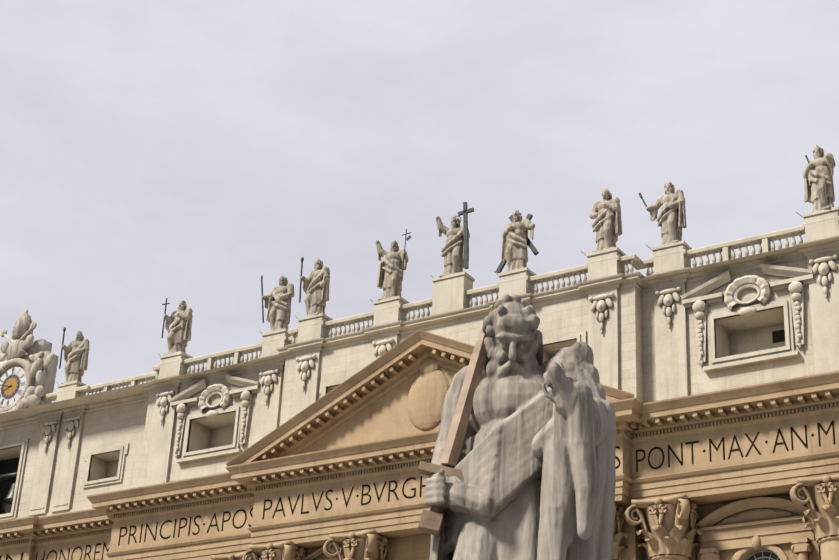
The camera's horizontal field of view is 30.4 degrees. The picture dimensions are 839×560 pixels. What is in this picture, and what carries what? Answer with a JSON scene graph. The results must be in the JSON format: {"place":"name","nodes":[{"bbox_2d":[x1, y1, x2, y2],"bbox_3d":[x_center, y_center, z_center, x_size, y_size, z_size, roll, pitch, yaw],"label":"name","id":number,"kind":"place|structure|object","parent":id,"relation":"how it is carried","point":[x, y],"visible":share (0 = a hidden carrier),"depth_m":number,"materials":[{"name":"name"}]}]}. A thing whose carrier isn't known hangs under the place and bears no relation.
{"place":"outdoors","nodes":[
{"label":"outdoors","id":0,"kind":"place"},
{"bbox_2d":[0,237,838,517],"bbox_3d":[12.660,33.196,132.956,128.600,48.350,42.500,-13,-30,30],"label":"attic wall","id":1,"kind":"structure","parent":0,"point":[131,424],"depth_m":130.61,"materials":[{"name":"beige stone"}]},
{"bbox_2d":[0,329,784,513],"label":"window openings","id":2,"kind":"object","parent":1,"relation":"in","point":[9,466],"depth_m":156.37,"materials":[{"name":"black glass"}]},
{"bbox_2d":[0,307,785,480],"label":"attic reveals","id":3,"kind":"object","parent":1,"relation":"in","point":[737,335],"visible":0.21,"depth_m":120.76,"materials":[{"name":"beige stone"}]},
{"bbox_2d":[0,250,838,520],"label":"attic trim","id":4,"kind":"structure","parent":1,"relation":"attached to","point":[671,356],"depth_m":131.84,"materials":[{"name":"beige stone"}]},
{"bbox_2d":[0,216,838,429],"bbox_3d":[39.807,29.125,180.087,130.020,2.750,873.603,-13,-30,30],"label":"cornice","id":5,"kind":"structure","parent":1,"relation":"on","point":[586,288],"depth_m":127.01,"materials":[{"name":"beige stone"}]},
{"bbox_2d":[0,472,16,504],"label":"bells","id":6,"kind":"object","parent":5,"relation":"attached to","point":[8,499],"visible":0.44,"depth_m":154.36,"materials":[{"name":"grey metal"}]},
{"bbox_2d":[0,309,58,413],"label":"clock surround sculpture","id":7,"kind":"object","parent":5,"relation":"on","point":[37,360],"visible":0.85,"depth_m":157.73,"materials":[{"name":"beige stone"}]},
{"bbox_2d":[3,377,17,397],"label":"clock center disc","id":8,"kind":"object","parent":7,"relation":"attached to","point":[13,383],"visible":0.98,"depth_m":157.55,"materials":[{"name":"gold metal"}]},
{"bbox_2d":[0,366,25,407],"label":"clock face","id":9,"kind":"object","parent":7,"relation":"attached to","point":[3,377],"depth_m":157.33},
{"bbox_2d":[1,375,19,398],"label":"clock ring","id":10,"kind":"object","parent":9,"relation":"attached to","point":[17,387],"visible":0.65,"depth_m":157.57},
{"bbox_2d":[0,366,25,406],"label":"clock numerals","id":11,"kind":"object","parent":9,"relation":"attached to","point":[10,385],"visible":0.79,"depth_m":157.67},
{"bbox_2d":[0,371,838,559],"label":"entablature","id":12,"kind":"structure","parent":5,"relation":"attached to","point":[702,480],"depth_m":120.33,"materials":[{"name":"stone"}]},
{"bbox_2d":[0,420,834,559],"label":"inscription","id":13,"kind":"object","parent":12,"relation":"attached to","point":[616,467],"visible":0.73,"depth_m":121.43,"materials":[{"name":"brown metal"}]},
{"bbox_2d":[0,390,838,545],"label":"entablature blocks","id":14,"kind":"structure","parent":12,"relation":"attached to","point":[748,407],"depth_m":124.12,"materials":[{"name":"beige stone"}]},
{"bbox_2d":[226,330,634,465],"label":"pediment","id":15,"kind":"structure","parent":5,"relation":"attached to","point":[400,389],"depth_m":124.07,"materials":[{"name":"stone"}]},
{"bbox_2d":[84,232,802,395],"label":"balusters","id":16,"kind":"object","parent":5,"relation":"on","point":[627,270],"visible":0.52,"depth_m":126.30,"materials":[{"name":"stone"}]},
{"bbox_2d":[56,206,838,401],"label":"statue pedestals","id":17,"kind":"object","parent":5,"relation":"on","point":[449,295],"visible":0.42,"depth_m":127.55,"materials":[{"name":"stone"}]},
{"bbox_2d":[59,327,88,383],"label":"matthew statue","id":18,"kind":"object","parent":17,"relation":"on","point":[76,361],"visible":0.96,"depth_m":154.31,"materials":[{"name":"stone"}]},
{"bbox_2d":[161,298,192,354],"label":"philip statue","id":19,"kind":"object","parent":17,"relation":"on","point":[179,334],"visible":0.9,"depth_m":146.10,"materials":[{"name":"stone"}]},
{"bbox_2d":[261,275,293,332],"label":"statue thomas","id":20,"kind":"object","parent":17,"relation":"on","point":[277,299],"visible":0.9,"depth_m":140.17,"materials":[{"name":"stone"}]},
{"bbox_2d":[299,257,329,316],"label":"james greater statue","id":21,"kind":"object","parent":17,"relation":"on","point":[316,282],"visible":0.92,"depth_m":136.48,"materials":[{"name":"stone"}]},
{"bbox_2d":[376,229,411,299],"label":"john baptist statue","id":22,"kind":"object","parent":17,"relation":"on","point":[392,265],"visible":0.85,"depth_m":132.72,"materials":[{"name":"stone"}]},
{"bbox_2d":[436,202,473,276],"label":"christ redeemer statue","id":23,"kind":"object","parent":17,"relation":"on","point":[455,251],"visible":0.94,"depth_m":129.84,"materials":[{"name":"stone"}]},
{"bbox_2d":[495,210,538,272],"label":"andrew statue","id":24,"kind":"object","parent":17,"relation":"on","point":[516,242],"visible":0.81,"depth_m":126.53,"materials":[{"name":"stone"}]},
{"bbox_2d":[590,188,621,252],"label":"john evangelist statue","id":25,"kind":"object","parent":17,"relation":"on","point":[607,223],"visible":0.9,"depth_m":122.24,"materials":[{"name":"stone"}]},
{"bbox_2d":[639,182,686,245],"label":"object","id":26,"kind":"object","parent":17,"relation":"on","point":[671,219],"visible":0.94,"depth_m":120.72,"materials":[{"name":"stone"}]},
{"bbox_2d":[803,145,835,211],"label":"bartholomew statue","id":27,"kind":"object","parent":17,"relation":"on","point":[818,173],"visible":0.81,"depth_m":114.77,"materials":[{"name":"stone"}]},
{"bbox_2d":[41,254,837,452],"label":"garlands","id":28,"kind":"object","parent":1,"relation":"attached to","point":[668,299],"visible":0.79,"depth_m":129.03,"materials":[{"name":"beige stone"}]},
{"bbox_2d":[170,264,813,463],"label":"window surrounds","id":29,"kind":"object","parent":1,"relation":"attached to","point":[698,300],"depth_m":114.92,"materials":[{"name":"beige stone"}]},
{"bbox_2d":[0,0,838,402],"label":"sky","id":30,"kind":"structure","parent":0,"point":[194,152],"materials":[{"name":"grey"}]},
{"label":"piazza ground","id":31,"kind":"structure","parent":0,"visible":0},
{"bbox_2d":[418,294,615,559],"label":"st paul statue","id":32,"kind":"object","parent":31,"relation":"on","point":[521,466],"visible":1,"depth_m":20.67,"materials":[{"name":"stone"}]},
{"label":"church forecourt steps","id":33,"kind":"object","parent":31,"relation":"on","visible":0},
{"bbox_2d":[306,493,820,559],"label":"wall","id":34,"kind":"structure","parent":33,"relation":"on","point":[415,547],"depth_m":110.19,"materials":[{"name":"stone"}]},
{"bbox_2d":[304,497,820,559],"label":"trim","id":35,"kind":"structure","parent":34,"relation":"attached to","point":[748,532],"depth_m":106.60,"materials":[{"name":"stone"}]},
{"bbox_2d":[746,551,778,559],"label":"window bars","id":36,"kind":"object","parent":35,"relation":"on","point":[762,557],"depth_m":106.66,"materials":[{"name":"grey metal"}]},
{"bbox_2d":[747,552,779,559],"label":"window glass","id":37,"kind":"object","parent":34,"relation":"in","point":[767,554],"depth_m":106.62,"materials":[{"name":"black glass"}]},
{"bbox_2d":[656,539,838,559],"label":"column shafts","id":38,"kind":"object","parent":33,"relation":"on","point":[829,549],"depth_m":101.02,"materials":[{"name":"stone"}]},
{"bbox_2d":[211,552,259,559],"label":"column capital","id":39,"kind":"object","parent":38,"relation":"on","point":[238,556],"visible":0.6,"depth_m":127.60,"materials":[{"name":"stone"}]},
{"bbox_2d":[242,541,306,559],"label":"column capital","id":40,"kind":"object","parent":38,"relation":"on","point":[286,550],"visible":0.92,"depth_m":123.97,"materials":[{"name":"stone"}]},
{"bbox_2d":[323,529,389,559],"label":"column capital","id":41,"kind":"object","parent":38,"relation":"on","point":[368,545],"visible":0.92,"depth_m":119.89,"materials":[{"name":"stone"}]},
{"bbox_2d":[613,502,628,559],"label":"column capital","id":42,"kind":"object","parent":38,"relation":"on","point":[619,522],"visible":0.12,"depth_m":109.62,"materials":[{"name":"stone"}]},
{"bbox_2d":[624,494,701,559],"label":"column capital","id":43,"kind":"object","parent":38,"relation":"on","point":[667,525],"visible":0.96,"depth_m":107.83,"materials":[{"name":"stone"}]},
{"bbox_2d":[790,474,838,544],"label":"column capital","id":44,"kind":"object","parent":38,"relation":"on","point":[820,497],"visible":0.92,"depth_m":102.16,"materials":[{"name":"stone"}]}
]}

